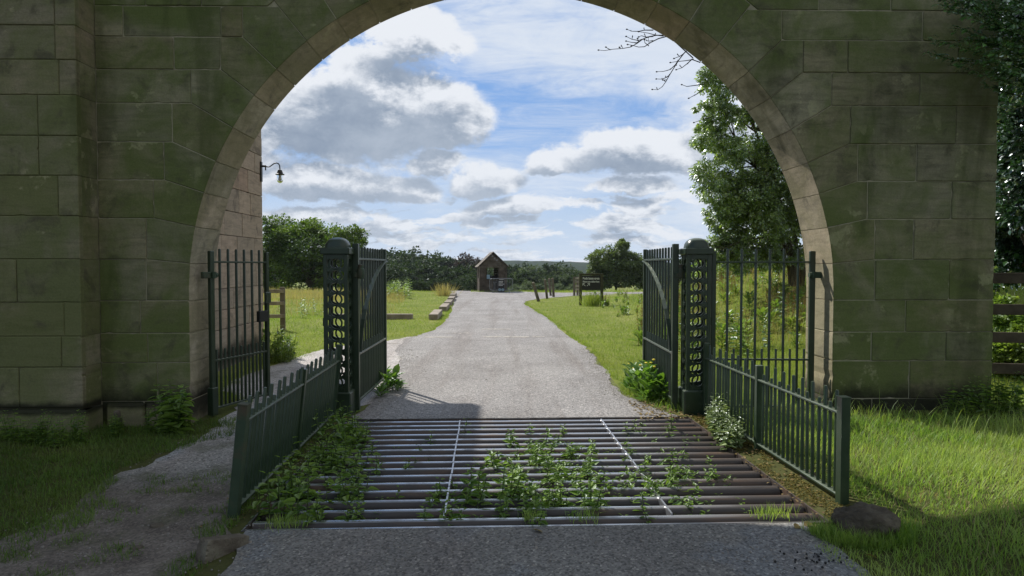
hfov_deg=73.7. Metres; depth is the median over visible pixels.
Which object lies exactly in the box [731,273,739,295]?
dock
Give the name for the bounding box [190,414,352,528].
leaf litter
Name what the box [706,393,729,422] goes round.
dead nettle
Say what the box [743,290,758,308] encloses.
weed
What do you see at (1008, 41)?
holly tree
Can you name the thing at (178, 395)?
nettle clump
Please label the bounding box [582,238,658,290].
bushy tree
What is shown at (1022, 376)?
nettle clump
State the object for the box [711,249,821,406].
side gate
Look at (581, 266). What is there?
hill
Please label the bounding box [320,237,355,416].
gate post
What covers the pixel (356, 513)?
nettle clump
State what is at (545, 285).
wooden post
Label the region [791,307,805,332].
dock
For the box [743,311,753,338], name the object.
dock
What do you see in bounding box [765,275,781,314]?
dock
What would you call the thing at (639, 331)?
dock
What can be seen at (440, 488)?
nettle clump
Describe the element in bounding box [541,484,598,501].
nettle clump
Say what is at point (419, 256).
wood tree
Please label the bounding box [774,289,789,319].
weed
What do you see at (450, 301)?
timber sleeper
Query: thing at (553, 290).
wooden post
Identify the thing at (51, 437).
nettle clump
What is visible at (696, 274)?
shrub
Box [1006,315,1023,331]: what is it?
shrub
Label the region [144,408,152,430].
nettle clump
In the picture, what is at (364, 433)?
nettle clump
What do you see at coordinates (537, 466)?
nettle clump
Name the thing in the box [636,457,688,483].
nettle clump
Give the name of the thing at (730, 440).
dead nettle
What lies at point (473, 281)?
wood tree
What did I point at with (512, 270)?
wood tree
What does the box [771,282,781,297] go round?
weed
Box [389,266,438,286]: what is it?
wood tree
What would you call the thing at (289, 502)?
nettle clump
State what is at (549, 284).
wooden post
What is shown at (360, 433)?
nettle clump
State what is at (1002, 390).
nettle clump
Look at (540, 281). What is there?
wood tree
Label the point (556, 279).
wood tree
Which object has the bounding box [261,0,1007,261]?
sky
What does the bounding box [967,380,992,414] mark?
nettle clump
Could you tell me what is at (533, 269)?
wood tree
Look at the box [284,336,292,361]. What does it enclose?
weed
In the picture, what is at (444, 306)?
timber sleeper
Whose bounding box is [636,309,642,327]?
dock
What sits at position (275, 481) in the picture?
nettle clump
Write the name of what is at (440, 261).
wood tree
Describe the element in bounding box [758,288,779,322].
dock
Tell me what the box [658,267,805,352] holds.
seeding grass
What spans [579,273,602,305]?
lane sign
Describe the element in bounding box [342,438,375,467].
nettle clump
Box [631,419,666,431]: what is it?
nettle clump
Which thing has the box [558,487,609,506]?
nettle clump
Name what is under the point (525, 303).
verge grass
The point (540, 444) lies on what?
nettle clump
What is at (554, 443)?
nettle clump
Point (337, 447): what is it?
nettle clump
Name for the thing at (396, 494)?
nettle clump
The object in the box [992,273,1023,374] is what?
rail fence
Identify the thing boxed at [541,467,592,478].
nettle clump
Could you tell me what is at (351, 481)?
nettle clump
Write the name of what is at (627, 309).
weed
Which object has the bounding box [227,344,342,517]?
railing
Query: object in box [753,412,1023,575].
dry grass
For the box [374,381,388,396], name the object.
comfrey
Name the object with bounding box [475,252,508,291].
timber kiosk
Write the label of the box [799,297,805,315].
dock
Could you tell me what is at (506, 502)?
nettle clump
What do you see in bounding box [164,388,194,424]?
nettle clump
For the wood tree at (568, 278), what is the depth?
101.98 m
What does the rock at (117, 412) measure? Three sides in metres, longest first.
0.193 x 0.067 x 0.062 m
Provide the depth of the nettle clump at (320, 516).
4.30 m
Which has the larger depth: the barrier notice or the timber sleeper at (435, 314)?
the barrier notice
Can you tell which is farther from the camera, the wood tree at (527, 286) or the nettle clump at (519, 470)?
the wood tree at (527, 286)
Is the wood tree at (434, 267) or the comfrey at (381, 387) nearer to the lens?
the comfrey at (381, 387)
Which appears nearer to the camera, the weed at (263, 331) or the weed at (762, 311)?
the weed at (263, 331)
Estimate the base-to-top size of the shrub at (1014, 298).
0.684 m
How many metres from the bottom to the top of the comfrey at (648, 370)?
0.471 m
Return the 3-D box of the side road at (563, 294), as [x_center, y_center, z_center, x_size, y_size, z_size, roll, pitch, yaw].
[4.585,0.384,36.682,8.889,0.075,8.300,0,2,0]
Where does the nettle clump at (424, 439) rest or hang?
in the cattle grid
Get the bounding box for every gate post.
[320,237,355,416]
[678,238,713,414]
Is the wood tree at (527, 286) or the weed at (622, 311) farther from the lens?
the wood tree at (527, 286)
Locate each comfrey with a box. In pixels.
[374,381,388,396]
[379,371,397,390]
[383,364,406,387]
[390,378,404,390]
[620,366,642,390]
[624,362,656,395]
[625,361,644,374]
[634,378,657,399]
[635,359,657,396]
[639,359,653,377]
[643,372,664,398]
[653,379,679,402]
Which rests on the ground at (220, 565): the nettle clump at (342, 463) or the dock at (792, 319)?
the dock at (792, 319)
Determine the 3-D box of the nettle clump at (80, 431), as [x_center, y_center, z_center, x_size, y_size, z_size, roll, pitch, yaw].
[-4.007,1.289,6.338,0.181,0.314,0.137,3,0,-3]
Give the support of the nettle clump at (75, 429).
on the ground at (220, 565)
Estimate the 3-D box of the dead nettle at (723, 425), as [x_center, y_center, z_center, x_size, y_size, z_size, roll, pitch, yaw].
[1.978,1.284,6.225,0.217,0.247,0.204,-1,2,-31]
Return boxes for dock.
[627,301,650,345]
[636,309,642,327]
[718,272,732,291]
[718,273,732,303]
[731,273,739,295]
[742,304,758,329]
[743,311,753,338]
[749,268,759,286]
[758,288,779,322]
[765,271,779,287]
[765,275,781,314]
[774,297,792,331]
[778,285,803,331]
[779,265,792,293]
[790,265,804,303]
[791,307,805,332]
[799,295,805,318]
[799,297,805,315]
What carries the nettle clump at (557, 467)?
in the cattle grid
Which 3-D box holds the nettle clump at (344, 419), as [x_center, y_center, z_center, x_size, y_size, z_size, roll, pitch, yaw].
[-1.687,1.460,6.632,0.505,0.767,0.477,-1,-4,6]
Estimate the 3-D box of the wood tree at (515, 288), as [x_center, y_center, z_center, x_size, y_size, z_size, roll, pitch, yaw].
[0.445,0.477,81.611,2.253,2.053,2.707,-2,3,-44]
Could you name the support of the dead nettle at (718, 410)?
on the ground at (220, 565)
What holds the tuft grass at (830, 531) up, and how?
on the ground at (220, 565)
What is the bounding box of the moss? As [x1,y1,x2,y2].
[692,415,849,516]
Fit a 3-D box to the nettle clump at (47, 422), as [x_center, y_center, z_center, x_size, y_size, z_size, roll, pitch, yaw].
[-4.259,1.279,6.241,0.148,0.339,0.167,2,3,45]
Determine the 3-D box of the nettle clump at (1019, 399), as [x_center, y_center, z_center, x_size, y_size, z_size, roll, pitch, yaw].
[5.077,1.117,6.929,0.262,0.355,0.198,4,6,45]
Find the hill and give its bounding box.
[471,260,691,272]
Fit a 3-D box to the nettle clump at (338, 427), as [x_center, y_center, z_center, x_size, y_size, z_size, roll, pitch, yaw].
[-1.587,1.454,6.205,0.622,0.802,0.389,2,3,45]
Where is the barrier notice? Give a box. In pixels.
[498,279,503,291]
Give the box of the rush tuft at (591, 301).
[578,290,605,306]
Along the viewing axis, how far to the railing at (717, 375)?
5.42 m
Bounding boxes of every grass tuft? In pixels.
[260,512,296,532]
[269,509,317,528]
[429,282,461,296]
[517,505,546,525]
[565,502,598,524]
[749,499,784,522]
[769,501,799,520]
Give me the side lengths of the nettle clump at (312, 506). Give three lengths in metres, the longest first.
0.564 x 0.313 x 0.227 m
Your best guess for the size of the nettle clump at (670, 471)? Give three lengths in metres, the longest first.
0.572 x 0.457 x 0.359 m
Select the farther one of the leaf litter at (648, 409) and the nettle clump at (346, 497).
the leaf litter at (648, 409)
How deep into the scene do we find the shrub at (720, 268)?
26.45 m
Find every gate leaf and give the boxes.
[352,244,387,410]
[642,244,684,408]
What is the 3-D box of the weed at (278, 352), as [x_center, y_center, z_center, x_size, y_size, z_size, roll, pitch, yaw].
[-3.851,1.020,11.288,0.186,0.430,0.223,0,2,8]
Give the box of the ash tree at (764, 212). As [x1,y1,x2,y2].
[598,28,806,286]
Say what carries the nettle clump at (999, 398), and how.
on the ground at (220, 565)
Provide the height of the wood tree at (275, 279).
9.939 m
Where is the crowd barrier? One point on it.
(504, 283)
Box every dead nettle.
[705,402,721,436]
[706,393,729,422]
[708,396,728,431]
[708,410,733,429]
[710,408,720,436]
[712,412,731,438]
[713,414,738,438]
[714,421,725,441]
[717,420,728,445]
[719,420,742,450]
[723,413,743,437]
[723,413,745,447]
[724,424,738,447]
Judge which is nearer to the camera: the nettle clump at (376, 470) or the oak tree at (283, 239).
the nettle clump at (376, 470)
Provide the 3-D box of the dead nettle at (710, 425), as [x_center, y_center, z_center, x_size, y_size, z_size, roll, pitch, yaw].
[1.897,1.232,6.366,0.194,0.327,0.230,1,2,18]
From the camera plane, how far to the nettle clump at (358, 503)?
4.45 m
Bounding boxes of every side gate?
[201,249,270,415]
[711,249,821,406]
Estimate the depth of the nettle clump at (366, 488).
4.86 m
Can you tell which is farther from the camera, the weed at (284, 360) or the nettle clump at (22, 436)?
the weed at (284, 360)
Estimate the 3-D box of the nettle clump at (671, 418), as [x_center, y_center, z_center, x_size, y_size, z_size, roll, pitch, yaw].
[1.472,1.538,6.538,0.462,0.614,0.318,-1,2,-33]
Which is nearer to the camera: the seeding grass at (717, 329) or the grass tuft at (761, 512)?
the grass tuft at (761, 512)
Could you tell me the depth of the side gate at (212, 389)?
7.70 m
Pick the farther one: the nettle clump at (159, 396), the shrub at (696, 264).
the shrub at (696, 264)
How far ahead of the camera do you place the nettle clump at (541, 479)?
5.11 m
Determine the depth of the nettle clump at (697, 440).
6.29 m
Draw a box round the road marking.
[425,329,544,337]
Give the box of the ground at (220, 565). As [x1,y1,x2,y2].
[0,271,1023,575]
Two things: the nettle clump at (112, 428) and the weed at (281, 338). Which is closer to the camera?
the nettle clump at (112, 428)
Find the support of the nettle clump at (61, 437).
on the ground at (220, 565)
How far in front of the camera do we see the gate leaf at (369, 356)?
8.07 m
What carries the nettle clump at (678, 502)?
in the cattle grid
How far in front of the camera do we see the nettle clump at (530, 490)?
4.65 m
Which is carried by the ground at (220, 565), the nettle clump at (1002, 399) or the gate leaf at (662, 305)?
the nettle clump at (1002, 399)
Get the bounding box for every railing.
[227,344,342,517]
[702,343,851,504]
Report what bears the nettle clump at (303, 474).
on the ground at (220, 565)
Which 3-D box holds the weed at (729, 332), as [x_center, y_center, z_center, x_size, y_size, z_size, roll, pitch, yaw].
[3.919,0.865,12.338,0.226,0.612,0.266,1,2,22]
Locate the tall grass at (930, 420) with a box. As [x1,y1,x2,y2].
[768,389,1023,448]
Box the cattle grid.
[241,417,828,531]
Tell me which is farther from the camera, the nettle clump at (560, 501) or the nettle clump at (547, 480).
the nettle clump at (547, 480)
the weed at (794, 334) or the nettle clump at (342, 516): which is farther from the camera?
the weed at (794, 334)
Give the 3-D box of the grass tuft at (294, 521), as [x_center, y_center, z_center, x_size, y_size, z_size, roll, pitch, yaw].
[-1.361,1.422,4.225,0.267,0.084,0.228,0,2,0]
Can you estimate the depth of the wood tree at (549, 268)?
141.76 m
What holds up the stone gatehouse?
on the ground at (220, 565)
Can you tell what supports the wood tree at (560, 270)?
on the ground at (220, 565)
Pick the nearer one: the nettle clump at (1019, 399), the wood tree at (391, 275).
the nettle clump at (1019, 399)
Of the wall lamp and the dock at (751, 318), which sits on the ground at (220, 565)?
the dock at (751, 318)
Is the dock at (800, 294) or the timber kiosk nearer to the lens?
the dock at (800, 294)
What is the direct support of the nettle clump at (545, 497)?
in the cattle grid
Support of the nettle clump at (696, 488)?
in the cattle grid
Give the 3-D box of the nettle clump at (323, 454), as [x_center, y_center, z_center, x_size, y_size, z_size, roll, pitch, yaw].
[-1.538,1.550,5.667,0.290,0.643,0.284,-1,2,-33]
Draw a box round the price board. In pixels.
[493,281,497,289]
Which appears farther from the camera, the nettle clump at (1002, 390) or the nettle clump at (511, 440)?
the nettle clump at (1002, 390)
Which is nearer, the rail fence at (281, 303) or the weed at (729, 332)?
the weed at (729, 332)
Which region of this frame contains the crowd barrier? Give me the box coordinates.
[490,278,512,292]
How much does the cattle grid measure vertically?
0.507 m
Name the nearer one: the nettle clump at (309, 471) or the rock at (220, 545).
the rock at (220, 545)
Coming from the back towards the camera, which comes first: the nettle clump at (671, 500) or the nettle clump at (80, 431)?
the nettle clump at (80, 431)
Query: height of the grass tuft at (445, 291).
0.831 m
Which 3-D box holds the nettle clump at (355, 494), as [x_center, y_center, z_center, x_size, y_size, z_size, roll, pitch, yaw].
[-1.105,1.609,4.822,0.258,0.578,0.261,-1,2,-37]
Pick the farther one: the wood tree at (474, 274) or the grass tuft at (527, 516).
the wood tree at (474, 274)
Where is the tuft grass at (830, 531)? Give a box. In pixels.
[804,510,927,551]
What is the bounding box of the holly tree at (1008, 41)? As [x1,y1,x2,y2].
[924,0,1023,293]
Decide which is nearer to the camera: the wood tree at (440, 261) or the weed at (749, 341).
the weed at (749, 341)
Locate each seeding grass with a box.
[263,285,409,315]
[471,289,591,291]
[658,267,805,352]
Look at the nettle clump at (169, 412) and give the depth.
6.60 m
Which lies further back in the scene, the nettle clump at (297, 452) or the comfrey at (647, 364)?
the comfrey at (647, 364)
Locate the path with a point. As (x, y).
(133, 530)
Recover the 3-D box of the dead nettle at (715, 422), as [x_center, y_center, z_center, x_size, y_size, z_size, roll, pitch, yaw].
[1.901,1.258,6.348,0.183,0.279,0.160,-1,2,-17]
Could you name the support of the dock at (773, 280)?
on the ground at (220, 565)
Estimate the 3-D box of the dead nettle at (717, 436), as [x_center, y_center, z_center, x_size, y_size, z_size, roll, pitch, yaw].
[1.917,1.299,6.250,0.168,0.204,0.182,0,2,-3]
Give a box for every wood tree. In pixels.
[263,270,283,288]
[381,246,433,262]
[386,250,440,267]
[386,258,423,278]
[386,262,415,281]
[387,276,410,288]
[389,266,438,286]
[403,278,425,290]
[404,251,454,261]
[413,264,450,289]
[417,278,441,290]
[419,264,452,276]
[423,254,476,269]
[429,277,452,290]
[436,263,474,290]
[441,252,489,273]
[452,275,476,290]
[453,268,493,288]
[463,276,476,290]
[493,274,517,290]
[507,261,531,274]
[507,283,522,290]
[509,264,546,290]
[515,270,545,285]
[517,280,536,290]
[523,276,551,290]
[536,283,547,290]
[542,260,575,275]
[542,273,562,289]
[548,283,563,290]
[550,265,581,276]
[556,273,572,289]
[557,268,580,276]
[564,284,572,290]
[566,270,582,283]
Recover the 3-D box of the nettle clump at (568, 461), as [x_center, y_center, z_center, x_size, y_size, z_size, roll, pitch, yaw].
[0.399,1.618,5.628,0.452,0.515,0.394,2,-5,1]
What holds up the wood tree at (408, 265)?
on the ground at (220, 565)
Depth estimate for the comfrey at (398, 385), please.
8.67 m
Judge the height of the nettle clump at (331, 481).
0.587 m
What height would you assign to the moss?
0.030 m
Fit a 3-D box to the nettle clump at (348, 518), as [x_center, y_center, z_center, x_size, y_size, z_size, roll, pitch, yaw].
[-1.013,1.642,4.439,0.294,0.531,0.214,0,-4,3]
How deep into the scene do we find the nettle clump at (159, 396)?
6.78 m
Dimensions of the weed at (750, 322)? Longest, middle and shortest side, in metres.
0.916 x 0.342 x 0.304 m
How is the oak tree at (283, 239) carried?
on the ground at (220, 565)
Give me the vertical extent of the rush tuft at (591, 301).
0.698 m
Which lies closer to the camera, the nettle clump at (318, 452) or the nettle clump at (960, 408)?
the nettle clump at (318, 452)
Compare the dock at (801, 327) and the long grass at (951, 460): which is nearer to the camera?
the long grass at (951, 460)
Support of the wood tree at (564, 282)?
on the ground at (220, 565)
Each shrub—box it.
[680,262,700,285]
[695,265,723,279]
[716,265,747,281]
[991,294,1022,331]
[991,343,1022,381]
[993,291,1019,316]
[999,343,1023,381]
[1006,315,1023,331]
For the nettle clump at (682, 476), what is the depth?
5.10 m
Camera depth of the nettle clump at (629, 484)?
4.98 m
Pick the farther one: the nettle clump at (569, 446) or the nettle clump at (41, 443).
the nettle clump at (41, 443)
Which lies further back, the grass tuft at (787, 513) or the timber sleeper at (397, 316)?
the timber sleeper at (397, 316)
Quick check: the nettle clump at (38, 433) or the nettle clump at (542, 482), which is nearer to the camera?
the nettle clump at (542, 482)
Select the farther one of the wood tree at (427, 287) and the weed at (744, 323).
the wood tree at (427, 287)
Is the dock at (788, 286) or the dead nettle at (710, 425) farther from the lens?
the dock at (788, 286)
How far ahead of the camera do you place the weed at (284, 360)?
11.25 m
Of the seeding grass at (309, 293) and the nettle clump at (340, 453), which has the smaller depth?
the nettle clump at (340, 453)
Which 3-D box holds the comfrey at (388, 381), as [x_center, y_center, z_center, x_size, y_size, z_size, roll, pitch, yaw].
[-1.569,1.194,8.697,0.283,0.251,0.310,6,0,8]
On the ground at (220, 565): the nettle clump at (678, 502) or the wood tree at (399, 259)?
the wood tree at (399, 259)
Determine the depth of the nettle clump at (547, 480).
5.18 m
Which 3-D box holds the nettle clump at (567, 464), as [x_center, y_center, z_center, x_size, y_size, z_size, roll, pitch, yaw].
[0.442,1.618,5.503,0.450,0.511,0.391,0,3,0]
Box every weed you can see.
[261,328,271,354]
[263,333,279,359]
[270,344,278,363]
[273,329,286,357]
[273,337,282,362]
[280,333,294,350]
[282,344,287,361]
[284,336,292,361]
[287,344,295,361]
[620,305,625,314]
[622,306,630,314]
[690,334,699,358]
[716,321,735,348]
[721,309,736,331]
[723,319,734,350]
[728,307,739,329]
[729,319,744,351]
[730,324,752,348]
[735,318,753,337]
[742,307,756,357]
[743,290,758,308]
[753,307,773,332]
[758,270,767,286]
[759,321,773,347]
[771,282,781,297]
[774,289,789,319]
[788,331,804,347]
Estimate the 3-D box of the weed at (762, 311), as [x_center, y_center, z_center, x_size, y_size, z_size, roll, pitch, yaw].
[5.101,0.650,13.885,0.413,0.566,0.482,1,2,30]
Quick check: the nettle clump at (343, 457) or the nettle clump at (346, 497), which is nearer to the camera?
the nettle clump at (346, 497)
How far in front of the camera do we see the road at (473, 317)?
10.20 m
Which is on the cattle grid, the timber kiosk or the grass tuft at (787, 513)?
the grass tuft at (787, 513)
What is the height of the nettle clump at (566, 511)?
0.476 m
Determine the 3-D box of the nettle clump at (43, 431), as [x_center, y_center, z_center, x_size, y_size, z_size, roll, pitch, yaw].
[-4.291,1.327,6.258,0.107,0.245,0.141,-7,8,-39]
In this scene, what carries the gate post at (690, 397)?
on the ground at (220, 565)
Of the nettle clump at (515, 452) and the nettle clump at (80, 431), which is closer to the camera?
the nettle clump at (515, 452)
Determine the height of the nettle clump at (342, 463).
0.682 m
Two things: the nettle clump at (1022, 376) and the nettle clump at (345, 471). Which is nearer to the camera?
the nettle clump at (345, 471)
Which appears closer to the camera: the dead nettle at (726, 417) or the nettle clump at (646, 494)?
the nettle clump at (646, 494)
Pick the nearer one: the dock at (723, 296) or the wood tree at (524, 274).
the dock at (723, 296)
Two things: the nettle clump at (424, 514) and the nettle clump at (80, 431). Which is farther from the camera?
the nettle clump at (80, 431)
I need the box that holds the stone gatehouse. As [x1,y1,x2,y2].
[0,0,999,432]
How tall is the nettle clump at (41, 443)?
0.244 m
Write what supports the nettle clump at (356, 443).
in the cattle grid
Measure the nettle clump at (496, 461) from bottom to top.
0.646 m
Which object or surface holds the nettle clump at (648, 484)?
in the cattle grid
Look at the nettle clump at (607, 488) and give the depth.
4.90 m
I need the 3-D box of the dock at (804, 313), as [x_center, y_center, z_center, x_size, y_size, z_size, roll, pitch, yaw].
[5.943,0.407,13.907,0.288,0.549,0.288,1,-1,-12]
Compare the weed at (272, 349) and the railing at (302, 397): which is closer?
the railing at (302, 397)
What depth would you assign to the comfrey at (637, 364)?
9.16 m
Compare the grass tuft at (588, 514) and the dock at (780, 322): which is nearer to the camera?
the grass tuft at (588, 514)
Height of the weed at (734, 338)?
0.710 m
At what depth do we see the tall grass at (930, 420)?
6.20 m
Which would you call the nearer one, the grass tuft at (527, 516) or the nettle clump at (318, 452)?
the grass tuft at (527, 516)
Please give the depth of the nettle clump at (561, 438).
6.23 m
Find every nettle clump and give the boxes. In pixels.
[0,409,21,442]
[0,414,15,437]
[8,417,34,442]
[18,425,37,443]
[27,415,45,444]
[33,421,46,445]
[34,409,54,442]
[39,421,46,442]
[47,419,59,447]
[53,416,67,445]
[66,409,80,441]
[71,410,88,442]
[107,415,117,436]
[108,415,119,436]
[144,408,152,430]
[147,379,176,421]
[148,402,165,430]
[155,385,197,435]
[156,384,192,427]
[156,399,183,432]
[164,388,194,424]
[182,412,191,426]
[247,470,295,520]
[265,472,292,494]
[271,456,302,489]
[275,459,315,508]
[276,467,324,520]
[282,454,318,499]
[291,432,330,461]
[296,505,329,527]
[299,444,345,473]
[301,437,339,472]
[302,459,328,475]
[307,502,357,522]
[308,484,333,509]
[310,435,334,462]
[313,409,356,444]
[313,439,344,458]
[313,441,350,455]
[316,460,363,487]
[320,438,350,466]
[321,435,365,474]
[325,471,360,488]
[326,400,354,434]
[326,435,354,453]
[327,471,378,500]
[330,445,366,482]
[330,469,363,503]
[332,488,355,500]
[333,430,360,449]
[333,446,360,470]
[337,416,374,447]
[340,474,367,499]
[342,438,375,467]
[342,502,365,519]
[344,414,367,436]
[345,441,380,455]
[345,506,363,519]
[346,497,363,519]
[350,410,370,442]
[352,448,384,474]
[381,485,403,499]
[392,430,434,448]
[416,492,470,525]
[417,499,459,518]
[426,477,476,507]
[431,478,479,498]
[442,462,491,505]
[478,462,525,498]
[484,443,545,470]
[485,448,559,466]
[492,490,533,516]
[502,427,557,451]
[502,452,554,466]
[504,475,554,485]
[505,465,586,486]
[507,461,567,482]
[509,480,548,509]
[510,455,583,471]
[511,477,563,491]
[512,461,569,479]
[514,480,565,504]
[516,486,555,505]
[517,493,547,524]
[524,423,566,438]
[524,440,578,466]
[527,447,577,459]
[527,469,584,495]
[531,442,562,453]
[531,442,576,452]
[536,480,547,487]
[538,450,581,465]
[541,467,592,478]
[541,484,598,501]
[543,447,599,467]
[544,461,591,472]
[547,487,567,506]
[549,499,577,516]
[550,469,603,487]
[552,434,591,442]
[558,471,609,481]
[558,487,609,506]
[559,473,607,512]
[577,479,619,496]
[583,461,632,473]
[588,438,631,448]
[605,479,662,492]
[617,478,664,496]
[626,494,678,502]
[627,461,679,480]
[627,473,680,487]
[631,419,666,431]
[632,486,693,522]
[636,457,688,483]
[637,464,684,477]
[638,412,677,436]
[639,464,694,485]
[643,447,688,462]
[650,481,714,504]
[657,458,667,464]
[665,464,719,489]
[665,467,718,485]
[666,448,712,464]
[672,496,687,504]
[683,435,718,445]
[942,389,959,416]
[946,379,978,417]
[952,395,968,416]
[964,388,985,415]
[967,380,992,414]
[968,376,996,417]
[979,387,1003,414]
[986,377,1014,412]
[987,372,1020,411]
[989,375,1011,416]
[1002,379,1023,413]
[1005,380,1023,415]
[1016,371,1023,415]
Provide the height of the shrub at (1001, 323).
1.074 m
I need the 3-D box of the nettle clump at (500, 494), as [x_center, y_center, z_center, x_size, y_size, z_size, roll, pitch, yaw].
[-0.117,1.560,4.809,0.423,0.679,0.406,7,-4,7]
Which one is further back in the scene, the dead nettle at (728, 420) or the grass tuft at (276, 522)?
the dead nettle at (728, 420)
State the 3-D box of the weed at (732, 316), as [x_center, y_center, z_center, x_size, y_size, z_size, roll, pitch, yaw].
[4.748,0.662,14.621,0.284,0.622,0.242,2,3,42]
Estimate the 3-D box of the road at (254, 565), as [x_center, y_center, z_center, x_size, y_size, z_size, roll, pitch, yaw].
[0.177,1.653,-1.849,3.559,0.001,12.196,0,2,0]
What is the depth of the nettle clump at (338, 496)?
4.74 m
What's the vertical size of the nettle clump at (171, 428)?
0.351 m
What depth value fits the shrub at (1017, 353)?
9.38 m
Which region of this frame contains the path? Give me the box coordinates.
[0,337,409,575]
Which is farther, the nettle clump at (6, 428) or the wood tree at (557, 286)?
the wood tree at (557, 286)
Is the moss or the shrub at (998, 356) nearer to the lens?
the moss
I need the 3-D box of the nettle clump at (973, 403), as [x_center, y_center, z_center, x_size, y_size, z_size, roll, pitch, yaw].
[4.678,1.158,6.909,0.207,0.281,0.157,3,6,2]
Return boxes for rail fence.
[262,287,285,330]
[573,277,578,295]
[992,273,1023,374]
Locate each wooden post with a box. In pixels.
[532,282,539,301]
[544,279,547,298]
[548,278,551,295]
[551,278,554,296]
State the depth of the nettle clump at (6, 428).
6.34 m
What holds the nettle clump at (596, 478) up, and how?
in the cattle grid
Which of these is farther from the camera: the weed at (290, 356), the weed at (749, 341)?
the weed at (749, 341)
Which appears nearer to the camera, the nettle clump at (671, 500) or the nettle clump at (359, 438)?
the nettle clump at (671, 500)
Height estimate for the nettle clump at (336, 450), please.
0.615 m
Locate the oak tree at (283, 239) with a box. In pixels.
[260,213,369,290]
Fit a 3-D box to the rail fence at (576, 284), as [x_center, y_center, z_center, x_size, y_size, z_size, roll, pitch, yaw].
[3.411,0.055,36.284,0.138,1.304,0.666,1,2,24]
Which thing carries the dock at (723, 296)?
on the ground at (220, 565)
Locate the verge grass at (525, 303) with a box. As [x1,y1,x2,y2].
[405,301,648,400]
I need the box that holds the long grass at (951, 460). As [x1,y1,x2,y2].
[635,387,1023,575]
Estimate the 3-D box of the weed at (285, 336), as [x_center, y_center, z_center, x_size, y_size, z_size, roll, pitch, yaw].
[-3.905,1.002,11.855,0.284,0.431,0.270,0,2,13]
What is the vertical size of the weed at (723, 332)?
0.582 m
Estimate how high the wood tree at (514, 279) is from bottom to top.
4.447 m
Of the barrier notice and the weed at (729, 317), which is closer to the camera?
the weed at (729, 317)
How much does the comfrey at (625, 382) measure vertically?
0.321 m
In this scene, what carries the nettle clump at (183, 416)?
on the ground at (220, 565)
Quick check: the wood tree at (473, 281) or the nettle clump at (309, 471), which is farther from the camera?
the wood tree at (473, 281)
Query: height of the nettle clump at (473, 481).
0.674 m
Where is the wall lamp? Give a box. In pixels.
[260,161,283,182]
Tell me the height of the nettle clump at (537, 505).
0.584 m
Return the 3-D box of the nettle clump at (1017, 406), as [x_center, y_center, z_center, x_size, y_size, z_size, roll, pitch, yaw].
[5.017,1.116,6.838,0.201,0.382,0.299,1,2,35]
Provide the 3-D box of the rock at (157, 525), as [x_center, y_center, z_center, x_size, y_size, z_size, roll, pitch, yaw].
[-2.180,1.465,4.193,0.091,0.045,0.060,-1,2,-29]
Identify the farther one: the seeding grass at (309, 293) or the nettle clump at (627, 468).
the seeding grass at (309, 293)
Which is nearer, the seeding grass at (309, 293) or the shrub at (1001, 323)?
the shrub at (1001, 323)
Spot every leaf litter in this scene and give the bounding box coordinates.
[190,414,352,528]
[628,400,703,418]
[695,418,829,514]
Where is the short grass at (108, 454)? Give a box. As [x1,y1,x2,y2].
[0,415,335,575]
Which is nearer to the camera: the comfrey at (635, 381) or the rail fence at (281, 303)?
the comfrey at (635, 381)
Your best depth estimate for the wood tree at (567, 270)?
131.04 m
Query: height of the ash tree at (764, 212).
6.964 m
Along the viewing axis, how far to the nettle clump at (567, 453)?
5.74 m
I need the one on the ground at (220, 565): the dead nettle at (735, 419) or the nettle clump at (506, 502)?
the dead nettle at (735, 419)
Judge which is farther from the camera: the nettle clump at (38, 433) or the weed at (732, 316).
the weed at (732, 316)
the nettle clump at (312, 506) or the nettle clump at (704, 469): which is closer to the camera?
the nettle clump at (312, 506)
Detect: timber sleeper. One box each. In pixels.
[342,314,412,319]
[429,309,441,319]
[439,303,449,310]
[444,299,452,305]
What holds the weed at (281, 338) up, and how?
on the ground at (220, 565)
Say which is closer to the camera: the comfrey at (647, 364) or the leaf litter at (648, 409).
the leaf litter at (648, 409)
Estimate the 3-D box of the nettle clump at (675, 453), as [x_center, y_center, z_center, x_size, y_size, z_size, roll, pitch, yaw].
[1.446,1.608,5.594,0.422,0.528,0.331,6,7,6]
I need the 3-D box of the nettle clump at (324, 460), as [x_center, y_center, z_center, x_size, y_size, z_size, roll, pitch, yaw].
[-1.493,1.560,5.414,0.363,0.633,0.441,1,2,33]
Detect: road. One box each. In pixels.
[220,522,871,575]
[353,291,676,418]
[538,292,642,298]
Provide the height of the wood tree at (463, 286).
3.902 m
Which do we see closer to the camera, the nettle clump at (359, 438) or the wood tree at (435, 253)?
the nettle clump at (359, 438)
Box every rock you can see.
[114,410,121,425]
[130,544,142,549]
[149,522,163,527]
[195,533,249,563]
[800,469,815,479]
[831,501,900,541]
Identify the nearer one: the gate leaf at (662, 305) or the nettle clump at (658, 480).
the nettle clump at (658, 480)
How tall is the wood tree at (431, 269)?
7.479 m
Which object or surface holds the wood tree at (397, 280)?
on the ground at (220, 565)

